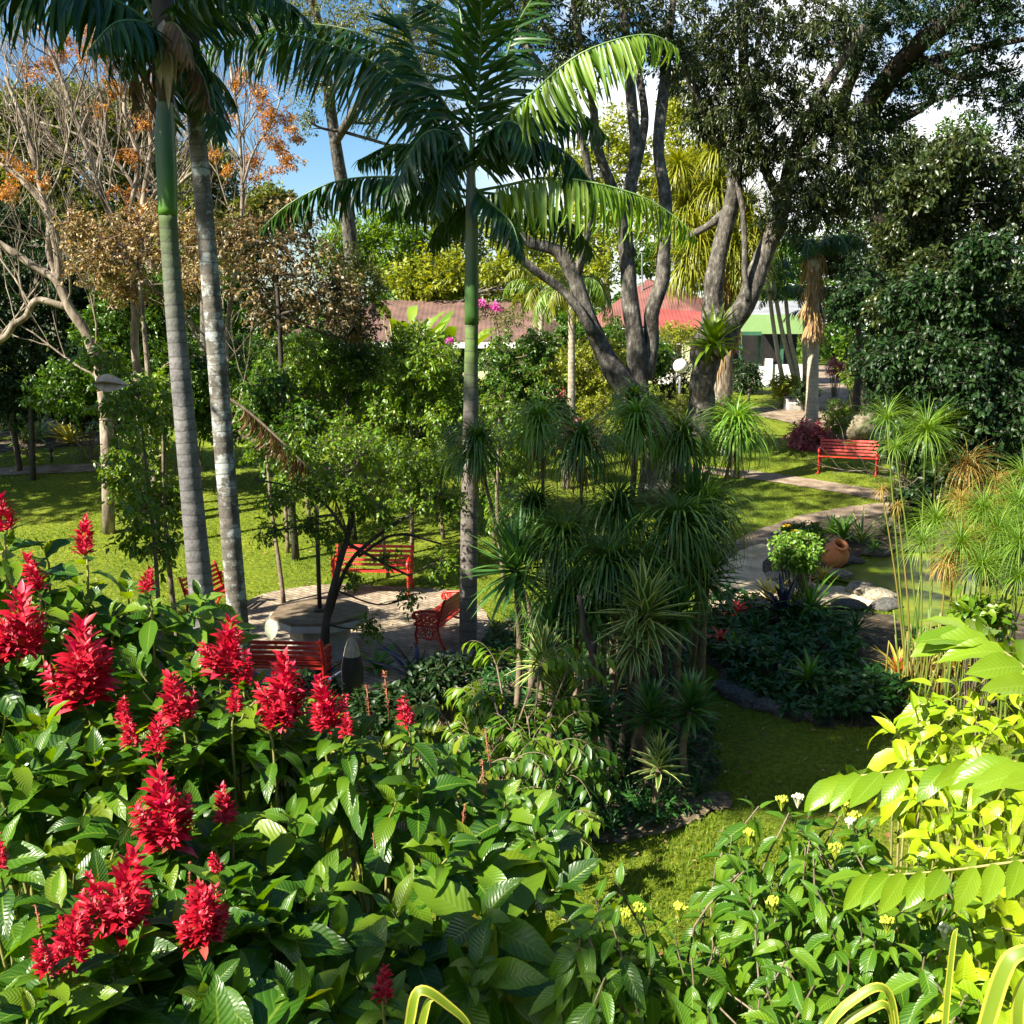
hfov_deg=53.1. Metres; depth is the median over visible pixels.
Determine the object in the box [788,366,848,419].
path
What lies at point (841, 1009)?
variegated strap plant
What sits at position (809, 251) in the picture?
skirted palm
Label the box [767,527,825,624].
flowering clump
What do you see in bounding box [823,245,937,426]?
dark tree
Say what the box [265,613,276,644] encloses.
white spathe flower
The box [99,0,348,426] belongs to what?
bare tree
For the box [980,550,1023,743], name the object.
papyrus
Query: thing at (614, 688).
tufted tree
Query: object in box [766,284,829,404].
slender palm
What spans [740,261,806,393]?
slender palm
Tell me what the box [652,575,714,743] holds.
yucca
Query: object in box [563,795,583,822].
grass tuft
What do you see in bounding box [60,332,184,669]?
twiggy shrub
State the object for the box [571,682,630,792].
yucca
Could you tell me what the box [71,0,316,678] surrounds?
king palm
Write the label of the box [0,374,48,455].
shrub
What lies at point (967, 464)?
papyrus
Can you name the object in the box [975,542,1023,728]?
papyrus
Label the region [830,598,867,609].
stone
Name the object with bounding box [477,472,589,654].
tufted tree
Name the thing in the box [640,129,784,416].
drooping leaf tree
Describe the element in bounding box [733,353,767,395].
shrub
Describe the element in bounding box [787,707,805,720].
stone
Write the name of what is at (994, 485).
papyrus
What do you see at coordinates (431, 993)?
variegated strap plant
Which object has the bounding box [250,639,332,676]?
garden bench
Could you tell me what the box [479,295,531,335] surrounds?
flowering shrub
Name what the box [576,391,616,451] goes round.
shrub
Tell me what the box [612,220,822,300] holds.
background tree
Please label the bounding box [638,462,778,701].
tufted tree
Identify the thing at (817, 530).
shrub
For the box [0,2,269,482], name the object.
bare tree
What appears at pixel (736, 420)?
tufted tree
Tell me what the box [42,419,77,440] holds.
bromeliad
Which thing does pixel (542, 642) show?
yucca
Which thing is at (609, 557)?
tufted tree
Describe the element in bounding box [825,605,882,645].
bromeliad
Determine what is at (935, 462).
papyrus
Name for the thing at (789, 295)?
slender palm
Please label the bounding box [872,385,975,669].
papyrus
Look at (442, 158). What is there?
king palm
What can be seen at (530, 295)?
feather palm
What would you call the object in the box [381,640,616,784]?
compound leaf shrub
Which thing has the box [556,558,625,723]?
yucca
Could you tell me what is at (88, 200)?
background tree
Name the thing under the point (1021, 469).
papyrus
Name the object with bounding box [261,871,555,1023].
red spike shrub
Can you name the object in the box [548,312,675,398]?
airy shrub
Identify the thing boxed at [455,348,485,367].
window
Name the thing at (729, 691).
stone
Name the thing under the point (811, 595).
bromeliad
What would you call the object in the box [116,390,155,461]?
shrub
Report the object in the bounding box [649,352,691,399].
shrub
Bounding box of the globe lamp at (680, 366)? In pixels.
[673,359,687,410]
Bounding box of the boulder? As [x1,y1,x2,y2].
[841,413,876,439]
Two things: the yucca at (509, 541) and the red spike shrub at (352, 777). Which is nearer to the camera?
the red spike shrub at (352, 777)
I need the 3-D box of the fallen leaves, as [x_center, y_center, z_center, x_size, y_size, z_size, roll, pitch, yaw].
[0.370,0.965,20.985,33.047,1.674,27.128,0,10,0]
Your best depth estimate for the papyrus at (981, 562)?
13.47 m
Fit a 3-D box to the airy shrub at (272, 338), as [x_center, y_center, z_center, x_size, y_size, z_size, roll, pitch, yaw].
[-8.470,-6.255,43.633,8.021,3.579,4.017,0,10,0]
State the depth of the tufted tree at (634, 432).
14.80 m
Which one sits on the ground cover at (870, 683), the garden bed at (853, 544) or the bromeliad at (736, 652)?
the bromeliad at (736, 652)
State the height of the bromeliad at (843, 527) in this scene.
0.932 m
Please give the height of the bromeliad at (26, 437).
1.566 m
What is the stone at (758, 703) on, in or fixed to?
on the garden bed at (886, 628)
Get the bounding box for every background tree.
[0,78,140,347]
[38,73,190,356]
[135,141,302,362]
[310,204,436,289]
[373,192,504,300]
[373,241,613,310]
[478,197,637,310]
[539,101,672,328]
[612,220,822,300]
[637,80,727,270]
[793,105,998,305]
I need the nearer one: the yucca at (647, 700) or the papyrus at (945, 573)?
the yucca at (647, 700)
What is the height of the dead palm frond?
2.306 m
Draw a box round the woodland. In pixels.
[0,185,1022,361]
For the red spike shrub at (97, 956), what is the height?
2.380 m
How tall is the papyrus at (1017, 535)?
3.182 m
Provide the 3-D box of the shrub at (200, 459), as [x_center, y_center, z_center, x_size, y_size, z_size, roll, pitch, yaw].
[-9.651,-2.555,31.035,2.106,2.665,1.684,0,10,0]
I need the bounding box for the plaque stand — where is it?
[783,396,800,409]
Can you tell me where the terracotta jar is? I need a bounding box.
[821,538,850,567]
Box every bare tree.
[0,1,215,521]
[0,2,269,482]
[0,3,151,533]
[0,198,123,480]
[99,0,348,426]
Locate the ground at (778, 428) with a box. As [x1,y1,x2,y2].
[0,338,1023,1023]
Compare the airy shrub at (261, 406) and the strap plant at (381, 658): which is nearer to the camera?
the strap plant at (381, 658)
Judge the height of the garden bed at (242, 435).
0.899 m
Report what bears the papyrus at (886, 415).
on the garden bed at (886, 628)
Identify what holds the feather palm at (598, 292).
on the ground at (778, 428)
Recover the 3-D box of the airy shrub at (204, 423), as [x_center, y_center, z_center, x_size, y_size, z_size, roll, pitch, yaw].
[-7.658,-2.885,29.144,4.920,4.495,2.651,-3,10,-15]
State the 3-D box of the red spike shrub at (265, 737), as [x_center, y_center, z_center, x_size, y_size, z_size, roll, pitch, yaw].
[-1.174,2.161,5.282,1.292,3.563,1.646,0,10,0]
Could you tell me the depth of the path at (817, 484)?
29.91 m
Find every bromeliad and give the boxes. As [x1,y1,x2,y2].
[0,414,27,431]
[0,421,11,438]
[2,420,58,446]
[27,413,57,435]
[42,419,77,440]
[49,423,91,446]
[59,422,97,435]
[674,301,749,368]
[707,626,730,650]
[710,629,747,662]
[723,598,752,615]
[734,612,776,633]
[743,577,786,606]
[748,572,821,622]
[763,567,860,622]
[784,647,836,693]
[808,564,842,587]
[818,513,849,532]
[825,510,870,540]
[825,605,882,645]
[836,508,890,546]
[861,642,921,677]
[862,533,884,554]
[867,507,905,540]
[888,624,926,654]
[891,517,924,536]
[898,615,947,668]
[900,635,960,680]
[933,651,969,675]
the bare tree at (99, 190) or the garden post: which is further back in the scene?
the bare tree at (99, 190)
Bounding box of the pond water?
[833,554,974,627]
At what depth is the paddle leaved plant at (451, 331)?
36.28 m
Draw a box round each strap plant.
[301,663,341,678]
[360,640,408,676]
[362,640,455,687]
[404,985,469,1023]
[824,928,957,1023]
[977,944,1023,1023]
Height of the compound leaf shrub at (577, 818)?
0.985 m
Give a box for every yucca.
[460,508,569,718]
[504,618,582,755]
[517,584,582,738]
[520,645,603,792]
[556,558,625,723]
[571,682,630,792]
[589,549,709,758]
[600,600,669,765]
[615,672,682,789]
[627,728,690,813]
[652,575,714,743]
[653,457,748,673]
[659,664,723,786]
[662,491,746,684]
[683,528,756,714]
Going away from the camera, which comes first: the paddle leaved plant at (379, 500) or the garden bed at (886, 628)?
the garden bed at (886, 628)
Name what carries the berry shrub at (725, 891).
on the ground at (778, 428)
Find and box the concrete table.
[269,599,368,662]
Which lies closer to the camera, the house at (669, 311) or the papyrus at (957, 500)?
the papyrus at (957, 500)
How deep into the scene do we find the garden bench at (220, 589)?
20.16 m
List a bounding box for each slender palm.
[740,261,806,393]
[757,285,826,396]
[766,258,802,396]
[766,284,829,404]
[783,308,833,329]
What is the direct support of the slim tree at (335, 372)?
on the ground at (778, 428)
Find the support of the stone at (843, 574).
on the ground at (778, 428)
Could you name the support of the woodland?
on the ground at (778, 428)
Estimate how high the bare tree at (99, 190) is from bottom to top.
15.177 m
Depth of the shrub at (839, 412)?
33.39 m
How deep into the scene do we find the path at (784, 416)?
39.35 m
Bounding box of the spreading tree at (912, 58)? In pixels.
[809,0,1023,259]
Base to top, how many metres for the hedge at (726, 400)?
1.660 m
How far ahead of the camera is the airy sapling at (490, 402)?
19.88 m
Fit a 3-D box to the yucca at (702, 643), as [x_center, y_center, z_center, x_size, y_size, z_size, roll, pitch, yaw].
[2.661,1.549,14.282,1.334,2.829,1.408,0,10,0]
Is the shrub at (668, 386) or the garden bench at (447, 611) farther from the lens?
the shrub at (668, 386)
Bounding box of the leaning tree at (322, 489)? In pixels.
[248,415,472,675]
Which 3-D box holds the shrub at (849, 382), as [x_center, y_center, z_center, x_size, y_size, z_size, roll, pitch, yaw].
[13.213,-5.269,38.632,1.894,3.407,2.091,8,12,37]
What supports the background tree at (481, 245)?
on the ground at (778, 428)
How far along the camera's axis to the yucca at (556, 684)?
11.67 m
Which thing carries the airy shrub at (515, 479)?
on the ground at (778, 428)
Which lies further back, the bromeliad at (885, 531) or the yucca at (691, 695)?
the bromeliad at (885, 531)
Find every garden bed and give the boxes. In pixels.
[0,415,171,451]
[232,412,613,449]
[697,608,1023,728]
[762,514,1023,580]
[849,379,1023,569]
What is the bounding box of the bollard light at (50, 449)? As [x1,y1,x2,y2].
[48,447,53,461]
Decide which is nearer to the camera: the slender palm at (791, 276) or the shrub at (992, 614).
the shrub at (992, 614)
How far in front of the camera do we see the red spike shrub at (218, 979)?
3.49 m
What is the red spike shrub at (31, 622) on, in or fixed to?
on the ground at (778, 428)
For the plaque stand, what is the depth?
40.24 m
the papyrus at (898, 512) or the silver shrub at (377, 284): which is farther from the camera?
the silver shrub at (377, 284)
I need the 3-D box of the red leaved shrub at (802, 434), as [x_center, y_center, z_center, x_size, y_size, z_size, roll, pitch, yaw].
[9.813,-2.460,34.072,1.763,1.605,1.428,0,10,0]
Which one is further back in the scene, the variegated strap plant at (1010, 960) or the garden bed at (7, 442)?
the garden bed at (7, 442)
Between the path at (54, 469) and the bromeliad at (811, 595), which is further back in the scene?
the path at (54, 469)
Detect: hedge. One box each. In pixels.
[659,390,715,426]
[714,393,757,440]
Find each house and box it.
[274,300,559,378]
[584,253,702,383]
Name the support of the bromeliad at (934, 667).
on the garden bed at (886, 628)
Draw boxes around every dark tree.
[805,138,975,413]
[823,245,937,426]
[860,117,1023,382]
[864,225,1023,564]
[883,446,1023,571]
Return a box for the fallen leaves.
[5,453,1014,1021]
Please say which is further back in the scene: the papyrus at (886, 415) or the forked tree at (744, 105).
the forked tree at (744, 105)
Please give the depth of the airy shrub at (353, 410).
29.56 m
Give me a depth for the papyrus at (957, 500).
14.59 m
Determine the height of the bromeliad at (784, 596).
0.862 m
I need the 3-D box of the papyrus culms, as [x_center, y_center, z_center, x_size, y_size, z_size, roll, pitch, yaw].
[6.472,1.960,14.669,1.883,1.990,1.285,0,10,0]
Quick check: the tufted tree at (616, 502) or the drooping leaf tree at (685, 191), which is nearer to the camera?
the tufted tree at (616, 502)
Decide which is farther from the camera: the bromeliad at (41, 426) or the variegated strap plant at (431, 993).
the bromeliad at (41, 426)
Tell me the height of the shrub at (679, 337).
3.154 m
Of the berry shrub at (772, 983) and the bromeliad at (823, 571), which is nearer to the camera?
the berry shrub at (772, 983)
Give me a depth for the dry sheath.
13.11 m
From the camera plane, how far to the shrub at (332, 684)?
13.39 m
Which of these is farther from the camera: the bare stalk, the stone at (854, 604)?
the stone at (854, 604)
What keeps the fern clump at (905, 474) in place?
on the ground at (778, 428)
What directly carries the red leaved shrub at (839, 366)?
on the path at (824, 382)
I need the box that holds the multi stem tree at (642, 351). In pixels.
[427,0,732,509]
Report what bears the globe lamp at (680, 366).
on the ground at (778, 428)
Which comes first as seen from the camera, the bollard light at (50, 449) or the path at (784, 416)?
the bollard light at (50, 449)
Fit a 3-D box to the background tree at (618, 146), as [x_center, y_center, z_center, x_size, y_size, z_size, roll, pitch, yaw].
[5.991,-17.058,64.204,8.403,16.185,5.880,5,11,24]
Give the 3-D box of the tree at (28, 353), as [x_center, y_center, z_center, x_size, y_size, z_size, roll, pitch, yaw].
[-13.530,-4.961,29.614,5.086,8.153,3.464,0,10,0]
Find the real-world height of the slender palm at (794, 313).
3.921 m
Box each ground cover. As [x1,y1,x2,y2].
[472,602,724,836]
[688,583,924,724]
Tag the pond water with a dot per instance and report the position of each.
(878, 572)
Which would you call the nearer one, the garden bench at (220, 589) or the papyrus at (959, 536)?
the papyrus at (959, 536)
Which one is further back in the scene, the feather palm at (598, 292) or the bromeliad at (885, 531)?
the feather palm at (598, 292)
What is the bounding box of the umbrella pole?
[314,505,324,611]
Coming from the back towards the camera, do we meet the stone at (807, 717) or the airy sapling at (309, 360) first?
the airy sapling at (309, 360)
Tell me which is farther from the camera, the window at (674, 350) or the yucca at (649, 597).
the window at (674, 350)
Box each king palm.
[0,0,290,685]
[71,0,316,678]
[200,0,696,648]
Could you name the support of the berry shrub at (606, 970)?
on the ground at (778, 428)
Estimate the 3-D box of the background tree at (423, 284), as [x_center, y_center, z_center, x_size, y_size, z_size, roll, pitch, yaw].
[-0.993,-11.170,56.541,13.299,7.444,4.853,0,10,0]
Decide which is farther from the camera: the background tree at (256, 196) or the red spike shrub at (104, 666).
the background tree at (256, 196)
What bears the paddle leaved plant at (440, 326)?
on the garden bed at (242, 435)
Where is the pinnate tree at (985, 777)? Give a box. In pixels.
[804,615,1023,914]
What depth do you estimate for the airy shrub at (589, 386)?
33.19 m
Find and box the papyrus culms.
[885,575,1023,727]
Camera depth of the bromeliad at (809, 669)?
15.25 m
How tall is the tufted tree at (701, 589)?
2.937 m
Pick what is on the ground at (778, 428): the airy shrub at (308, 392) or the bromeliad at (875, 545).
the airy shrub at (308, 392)
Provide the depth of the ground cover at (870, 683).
16.18 m
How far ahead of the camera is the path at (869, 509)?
26.52 m
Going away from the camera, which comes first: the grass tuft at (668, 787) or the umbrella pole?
the grass tuft at (668, 787)
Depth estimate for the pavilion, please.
45.79 m
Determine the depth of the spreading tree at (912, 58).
30.09 m
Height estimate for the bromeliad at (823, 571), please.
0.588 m
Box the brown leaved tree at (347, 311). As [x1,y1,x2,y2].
[192,190,391,560]
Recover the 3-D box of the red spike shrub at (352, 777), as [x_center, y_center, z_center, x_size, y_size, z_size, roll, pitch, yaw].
[-0.703,2.246,5.227,1.014,3.288,1.452,-6,12,-31]
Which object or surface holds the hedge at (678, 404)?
on the ground at (778, 428)
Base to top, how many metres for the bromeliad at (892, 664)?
0.716 m
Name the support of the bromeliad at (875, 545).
on the garden bed at (853, 544)
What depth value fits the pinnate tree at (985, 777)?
3.19 m
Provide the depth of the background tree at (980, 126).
56.70 m
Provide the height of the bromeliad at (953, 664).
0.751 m
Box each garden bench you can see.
[178,560,224,612]
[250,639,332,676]
[330,542,413,594]
[410,590,459,650]
[816,437,879,476]
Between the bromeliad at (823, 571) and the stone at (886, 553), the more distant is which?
the stone at (886, 553)
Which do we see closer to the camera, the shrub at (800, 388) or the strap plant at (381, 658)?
the strap plant at (381, 658)
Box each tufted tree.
[431,409,535,698]
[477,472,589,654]
[492,555,638,690]
[495,392,583,655]
[500,504,624,719]
[523,410,632,699]
[539,527,676,740]
[547,467,682,689]
[586,385,691,684]
[592,536,696,734]
[597,525,739,723]
[598,376,666,664]
[605,477,748,649]
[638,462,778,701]
[640,406,728,674]
[653,388,784,681]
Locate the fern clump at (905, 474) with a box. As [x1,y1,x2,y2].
[872,426,915,488]
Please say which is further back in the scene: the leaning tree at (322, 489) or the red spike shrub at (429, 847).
the leaning tree at (322, 489)
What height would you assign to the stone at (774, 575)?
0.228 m
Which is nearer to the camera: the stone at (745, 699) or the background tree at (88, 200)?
the stone at (745, 699)
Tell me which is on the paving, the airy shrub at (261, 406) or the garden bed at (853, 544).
the airy shrub at (261, 406)
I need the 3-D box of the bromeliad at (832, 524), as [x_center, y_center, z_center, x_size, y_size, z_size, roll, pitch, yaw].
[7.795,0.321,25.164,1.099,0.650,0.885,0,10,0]
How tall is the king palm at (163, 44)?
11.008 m
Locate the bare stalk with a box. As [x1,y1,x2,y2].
[644,966,752,1023]
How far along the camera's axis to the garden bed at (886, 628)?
17.45 m
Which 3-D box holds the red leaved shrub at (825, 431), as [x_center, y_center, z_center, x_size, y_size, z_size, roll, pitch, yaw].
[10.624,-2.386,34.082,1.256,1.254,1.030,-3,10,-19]
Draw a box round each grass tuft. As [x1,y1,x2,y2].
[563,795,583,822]
[574,790,613,821]
[597,798,640,836]
[609,777,651,813]
[626,786,673,828]
[643,776,691,810]
[663,760,701,786]
[677,766,720,803]
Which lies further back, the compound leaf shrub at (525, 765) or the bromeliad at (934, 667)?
the bromeliad at (934, 667)
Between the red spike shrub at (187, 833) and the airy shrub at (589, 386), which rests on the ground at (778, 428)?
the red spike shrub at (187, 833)
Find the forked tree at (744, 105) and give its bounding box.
[654,0,932,440]
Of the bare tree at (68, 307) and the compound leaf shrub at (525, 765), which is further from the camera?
the bare tree at (68, 307)
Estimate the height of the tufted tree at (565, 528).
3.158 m
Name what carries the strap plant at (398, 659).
on the ground at (778, 428)
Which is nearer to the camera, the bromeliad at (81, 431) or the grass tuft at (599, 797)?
the grass tuft at (599, 797)
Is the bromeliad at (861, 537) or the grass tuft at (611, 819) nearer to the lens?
the grass tuft at (611, 819)
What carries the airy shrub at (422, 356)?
on the ground at (778, 428)
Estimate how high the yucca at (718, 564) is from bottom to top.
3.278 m
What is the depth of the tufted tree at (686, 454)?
14.83 m
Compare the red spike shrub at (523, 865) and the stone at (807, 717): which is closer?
the red spike shrub at (523, 865)
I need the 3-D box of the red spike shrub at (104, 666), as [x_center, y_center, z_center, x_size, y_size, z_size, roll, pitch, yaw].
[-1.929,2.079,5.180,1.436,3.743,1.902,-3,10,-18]
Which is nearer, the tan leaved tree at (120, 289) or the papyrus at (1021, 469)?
the papyrus at (1021, 469)
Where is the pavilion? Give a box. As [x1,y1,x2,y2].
[733,301,803,385]
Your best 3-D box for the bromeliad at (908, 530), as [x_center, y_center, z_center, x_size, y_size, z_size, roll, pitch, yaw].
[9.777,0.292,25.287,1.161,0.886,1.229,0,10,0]
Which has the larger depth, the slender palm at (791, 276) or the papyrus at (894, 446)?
the slender palm at (791, 276)
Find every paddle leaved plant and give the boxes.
[328,451,396,510]
[342,294,453,353]
[402,320,497,397]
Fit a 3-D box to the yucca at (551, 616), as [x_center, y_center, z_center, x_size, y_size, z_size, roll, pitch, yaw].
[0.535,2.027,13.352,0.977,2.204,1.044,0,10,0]
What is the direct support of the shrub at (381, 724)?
on the ground at (778, 428)
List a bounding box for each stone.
[709,679,734,691]
[718,684,749,700]
[733,690,762,708]
[752,696,770,711]
[760,699,788,716]
[766,570,787,580]
[776,575,808,585]
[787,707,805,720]
[800,706,829,723]
[827,568,853,578]
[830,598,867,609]
[843,580,874,594]
[846,555,865,564]
[861,587,896,600]
[864,548,893,557]
[869,597,900,611]
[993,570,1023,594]
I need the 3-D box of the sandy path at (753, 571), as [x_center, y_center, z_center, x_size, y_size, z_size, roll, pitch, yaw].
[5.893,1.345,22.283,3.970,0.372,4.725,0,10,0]
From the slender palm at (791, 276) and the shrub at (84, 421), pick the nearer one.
the shrub at (84, 421)
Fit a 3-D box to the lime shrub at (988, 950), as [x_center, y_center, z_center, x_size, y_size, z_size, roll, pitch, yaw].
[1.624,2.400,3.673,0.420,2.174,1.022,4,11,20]
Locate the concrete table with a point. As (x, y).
(300, 621)
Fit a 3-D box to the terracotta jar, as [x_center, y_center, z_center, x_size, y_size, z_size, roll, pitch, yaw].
[7.132,0.914,22.588,0.597,0.700,0.596,6,11,29]
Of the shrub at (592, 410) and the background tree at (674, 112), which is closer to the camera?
the shrub at (592, 410)
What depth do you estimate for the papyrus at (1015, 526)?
14.14 m
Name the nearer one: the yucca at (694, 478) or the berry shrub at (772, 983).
the berry shrub at (772, 983)
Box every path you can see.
[0,462,167,474]
[685,404,878,443]
[692,465,896,500]
[709,502,891,594]
[710,544,873,610]
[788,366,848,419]
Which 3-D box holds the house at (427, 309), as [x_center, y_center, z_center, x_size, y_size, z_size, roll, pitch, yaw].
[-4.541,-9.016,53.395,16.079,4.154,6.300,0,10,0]
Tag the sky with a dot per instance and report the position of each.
(318, 171)
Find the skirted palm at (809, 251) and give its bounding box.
[772,231,869,429]
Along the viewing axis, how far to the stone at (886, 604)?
20.12 m
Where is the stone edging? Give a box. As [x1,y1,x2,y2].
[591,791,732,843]
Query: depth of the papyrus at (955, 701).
14.08 m
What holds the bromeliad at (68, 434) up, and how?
on the garden bed at (7, 442)
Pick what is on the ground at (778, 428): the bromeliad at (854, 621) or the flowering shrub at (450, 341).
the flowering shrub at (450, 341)
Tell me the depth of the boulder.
34.96 m
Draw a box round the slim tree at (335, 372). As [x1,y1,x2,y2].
[304,329,389,539]
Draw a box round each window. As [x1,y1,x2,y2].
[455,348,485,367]
[664,343,679,368]
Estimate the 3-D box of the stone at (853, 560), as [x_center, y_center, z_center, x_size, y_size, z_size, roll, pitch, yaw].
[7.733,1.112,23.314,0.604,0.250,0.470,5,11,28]
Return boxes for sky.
[0,0,1023,337]
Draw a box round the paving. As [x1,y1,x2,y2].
[247,584,489,697]
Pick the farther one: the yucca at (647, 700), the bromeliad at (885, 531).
the bromeliad at (885, 531)
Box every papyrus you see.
[854,384,921,661]
[871,429,920,672]
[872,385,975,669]
[873,483,906,676]
[880,498,910,690]
[889,509,954,693]
[900,485,968,696]
[913,538,977,724]
[916,449,952,626]
[922,502,1008,729]
[932,478,996,692]
[935,436,1004,679]
[938,472,1023,716]
[944,532,1019,730]
[947,512,999,722]
[962,461,1023,593]
[962,495,1023,658]
[973,468,1023,713]
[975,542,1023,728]
[977,507,1023,718]
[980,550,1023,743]
[981,440,1023,651]
[1006,495,1023,707]
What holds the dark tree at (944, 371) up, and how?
on the ground at (778, 428)
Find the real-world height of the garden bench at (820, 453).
1.047 m
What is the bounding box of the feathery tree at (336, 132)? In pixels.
[215,0,479,409]
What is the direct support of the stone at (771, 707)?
on the garden bed at (886, 628)
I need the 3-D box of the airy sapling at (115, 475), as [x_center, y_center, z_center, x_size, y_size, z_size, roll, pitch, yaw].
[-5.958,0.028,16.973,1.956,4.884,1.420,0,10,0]
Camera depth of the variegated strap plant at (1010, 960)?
2.21 m
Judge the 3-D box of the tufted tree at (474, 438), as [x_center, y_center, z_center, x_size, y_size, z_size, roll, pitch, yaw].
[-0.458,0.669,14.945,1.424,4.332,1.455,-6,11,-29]
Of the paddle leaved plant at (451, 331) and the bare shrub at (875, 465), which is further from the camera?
the paddle leaved plant at (451, 331)
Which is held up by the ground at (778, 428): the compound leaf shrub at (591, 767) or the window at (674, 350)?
the compound leaf shrub at (591, 767)
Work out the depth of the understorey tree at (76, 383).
27.20 m
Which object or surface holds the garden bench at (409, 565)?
on the paving
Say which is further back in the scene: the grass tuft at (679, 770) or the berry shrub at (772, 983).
the grass tuft at (679, 770)
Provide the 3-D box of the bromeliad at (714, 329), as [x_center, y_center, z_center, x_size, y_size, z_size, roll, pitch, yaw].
[6.169,-5.409,31.186,2.238,2.125,2.507,0,10,0]
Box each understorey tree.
[0,356,98,470]
[14,262,209,498]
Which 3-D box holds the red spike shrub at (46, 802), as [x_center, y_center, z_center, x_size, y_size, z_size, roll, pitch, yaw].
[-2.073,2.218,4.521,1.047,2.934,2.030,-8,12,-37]
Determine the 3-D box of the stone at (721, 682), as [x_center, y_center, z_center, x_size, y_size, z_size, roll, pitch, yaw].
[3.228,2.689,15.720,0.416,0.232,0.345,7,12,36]
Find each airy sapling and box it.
[86,366,198,645]
[230,331,332,552]
[347,363,460,539]
[478,375,558,600]
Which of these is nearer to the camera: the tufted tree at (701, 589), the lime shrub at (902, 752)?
the lime shrub at (902, 752)
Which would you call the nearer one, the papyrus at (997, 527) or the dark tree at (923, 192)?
the papyrus at (997, 527)
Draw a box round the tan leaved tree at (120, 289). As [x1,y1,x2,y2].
[49,195,237,534]
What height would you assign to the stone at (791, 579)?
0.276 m
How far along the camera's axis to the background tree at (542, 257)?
57.75 m
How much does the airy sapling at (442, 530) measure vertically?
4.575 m
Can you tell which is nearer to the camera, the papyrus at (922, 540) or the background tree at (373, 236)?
the papyrus at (922, 540)
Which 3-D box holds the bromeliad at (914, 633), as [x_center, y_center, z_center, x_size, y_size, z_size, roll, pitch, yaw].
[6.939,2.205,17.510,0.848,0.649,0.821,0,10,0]
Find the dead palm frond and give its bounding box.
[230,398,346,535]
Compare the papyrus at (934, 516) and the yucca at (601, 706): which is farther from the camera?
the papyrus at (934, 516)
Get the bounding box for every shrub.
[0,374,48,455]
[0,491,120,891]
[0,566,262,917]
[0,700,146,974]
[0,839,210,1023]
[42,692,326,945]
[48,402,99,459]
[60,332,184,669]
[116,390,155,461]
[140,832,353,1023]
[142,613,402,855]
[158,333,319,447]
[174,417,203,471]
[229,317,391,519]
[229,325,397,384]
[231,358,334,602]
[250,355,463,474]
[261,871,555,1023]
[273,667,349,718]
[277,403,455,577]
[291,670,508,913]
[293,746,494,968]
[324,239,391,508]
[341,679,438,753]
[343,317,463,549]
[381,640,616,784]
[400,650,486,726]
[403,329,463,476]
[404,740,564,842]
[412,760,601,1023]
[437,703,625,820]
[478,325,581,520]
[478,413,549,564]
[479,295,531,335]
[505,333,626,447]
[528,861,736,1023]
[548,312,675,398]
[549,807,604,877]
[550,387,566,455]
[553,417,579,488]
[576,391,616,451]
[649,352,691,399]
[659,319,696,393]
[659,876,868,1023]
[666,792,893,1020]
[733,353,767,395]
[765,371,803,406]
[777,519,828,591]
[781,414,832,452]
[790,375,822,411]
[790,801,985,1023]
[805,322,924,508]
[814,426,848,448]
[817,398,855,451]
[823,355,848,396]
[823,899,1005,1023]
[834,327,878,413]
[864,677,979,972]
[912,670,1023,961]
[921,873,1023,1023]
[938,586,1023,734]
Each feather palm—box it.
[503,267,567,392]
[532,265,616,471]
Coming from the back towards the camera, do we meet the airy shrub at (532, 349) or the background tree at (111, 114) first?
the background tree at (111, 114)
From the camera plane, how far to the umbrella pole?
17.21 m
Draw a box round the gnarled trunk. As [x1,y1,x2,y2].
[576,594,668,759]
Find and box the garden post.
[341,637,363,704]
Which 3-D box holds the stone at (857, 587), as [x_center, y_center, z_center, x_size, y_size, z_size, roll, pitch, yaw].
[7.295,1.604,21.388,0.668,0.321,0.789,8,13,37]
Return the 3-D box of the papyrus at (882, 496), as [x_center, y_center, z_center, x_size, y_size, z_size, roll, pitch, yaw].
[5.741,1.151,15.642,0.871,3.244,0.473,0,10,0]
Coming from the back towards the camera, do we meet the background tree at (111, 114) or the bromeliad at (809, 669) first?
the background tree at (111, 114)

